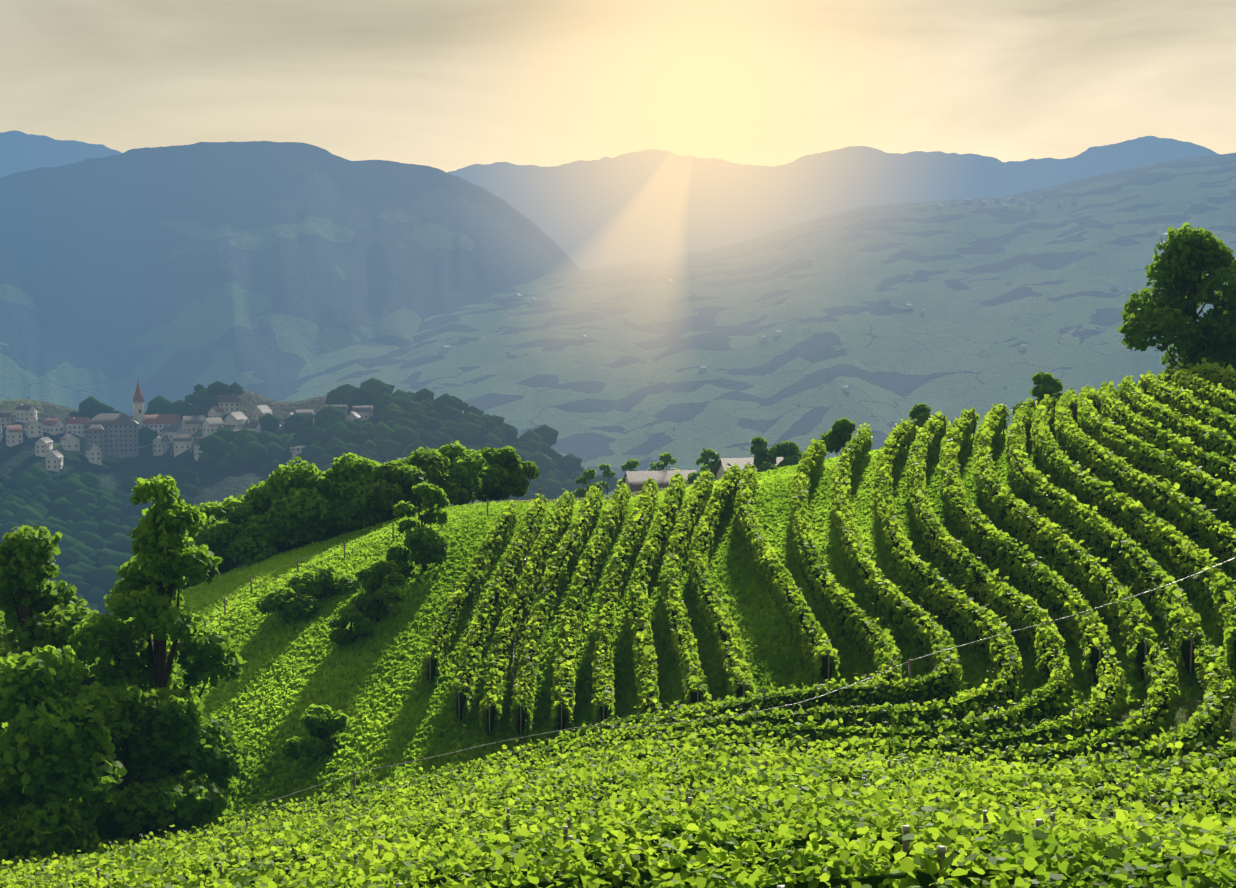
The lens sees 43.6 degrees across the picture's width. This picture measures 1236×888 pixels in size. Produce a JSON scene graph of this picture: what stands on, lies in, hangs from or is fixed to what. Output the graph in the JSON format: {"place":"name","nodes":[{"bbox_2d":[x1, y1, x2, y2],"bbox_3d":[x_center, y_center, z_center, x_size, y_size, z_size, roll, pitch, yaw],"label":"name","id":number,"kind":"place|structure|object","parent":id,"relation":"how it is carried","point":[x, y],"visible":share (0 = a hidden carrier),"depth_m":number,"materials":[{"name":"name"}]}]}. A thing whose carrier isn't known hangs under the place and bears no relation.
{"place":"outdoors","nodes":[
{"label":"outdoors","id":0,"kind":"place"},
{"bbox_2d":[0,130,121,176],"bbox_3d":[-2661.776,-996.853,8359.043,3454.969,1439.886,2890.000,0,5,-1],"label":"ridge","id":1,"kind":"structure","parent":0,"point":[20,151],"depth_m":8403.51,"materials":[{"name":"blue stone"}]},
{"bbox_2d":[0,390,509,631],"bbox_3d":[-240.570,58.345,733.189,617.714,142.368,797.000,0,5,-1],"label":"village hill","id":2,"kind":"structure","parent":0,"point":[113,473],"depth_m":895.03,"materials":[{"name":"plant"}]},
{"bbox_2d":[0,377,617,618],"bbox_3d":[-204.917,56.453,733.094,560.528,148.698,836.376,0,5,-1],"label":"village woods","id":3,"kind":"object","parent":2,"relation":"on","point":[95,545],"visible":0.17,"depth_m":867.25,"materials":[{"name":"green plant"}]},
{"bbox_2d":[0,381,783,491],"bbox_3d":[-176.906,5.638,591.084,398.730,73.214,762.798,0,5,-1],"label":"village","id":4,"kind":"object","parent":2,"relation":"on","point":[112,434],"visible":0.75,"depth_m":919.15,"materials":[{"name":"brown stone"}]},
{"bbox_2d":[0,141,579,416],"bbox_3d":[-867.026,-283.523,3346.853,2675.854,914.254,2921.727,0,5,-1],"label":"mountain","id":5,"kind":"structure","parent":0,"point":[267,269],"depth_m":3583.78,"materials":[{"name":"blue stone"}]},
{"bbox_2d":[0,0,1235,172],"label":"sky","id":6,"kind":"structure","parent":0,"point":[445,85],"materials":[{"name":"beige"}]},
{"bbox_2d":[175,429,1235,806],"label":"hillside","id":7,"kind":"structure","parent":0,"point":[1191,705],"depth_m":64.74,"materials":[{"name":"green plant"}]},
{"bbox_2d":[0,638,1235,887],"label":"vineyard","id":8,"kind":"object","parent":7,"relation":"on","point":[726,772],"visible":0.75,"depth_m":41.42,"materials":[{"name":"green plant"}]},
{"bbox_2d":[6,366,1235,887],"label":"vine posts","id":9,"kind":"object","parent":7,"relation":"on","point":[904,830],"visible":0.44,"depth_m":49.14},
{"bbox_2d":[124,778,1235,887],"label":"vine leaves","id":10,"kind":"object","parent":9,"relation":"attached to","point":[1043,860],"visible":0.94,"depth_m":17.45,"materials":[{"name":"green plant"}]},
{"bbox_2d":[70,423,1235,820],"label":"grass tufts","id":11,"kind":"object","parent":7,"relation":"on","point":[300,657],"visible":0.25,"depth_m":78.48,"materials":[{"name":"green plant"}]},
{"bbox_2d":[176,485,1235,805],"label":"fence and wire","id":12,"kind":"object","parent":7,"relation":"on","point":[612,725],"visible":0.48,"depth_m":63.52,"materials":[{"name":"grey"}]},
{"bbox_2d":[422,357,1235,737],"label":"vine leaves","id":13,"kind":"object","parent":7,"relation":"on","point":[1038,421],"visible":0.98,"depth_m":72.85,"materials":[{"name":"green plant"}]},
{"bbox_2d":[275,153,1235,494],"bbox_3d":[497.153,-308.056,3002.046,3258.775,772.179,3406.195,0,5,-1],"label":"hill","id":14,"kind":"structure","parent":0,"point":[991,287],"depth_m":2740.06,"materials":[{"name":"plant"}]},
{"bbox_2d":[442,197,1178,391],"bbox_3d":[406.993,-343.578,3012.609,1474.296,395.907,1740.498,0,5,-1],"label":"hamlets","id":15,"kind":"structure","parent":14,"relation":"on","point":[906,306],"depth_m":3422.50,"materials":[{"name":"stone"}]},
{"bbox_2d":[447,136,1219,268],"bbox_3d":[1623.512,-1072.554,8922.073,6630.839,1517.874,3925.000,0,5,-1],"label":"ridge","id":16,"kind":"structure","parent":0,"point":[631,207],"depth_m":9169.81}
]}

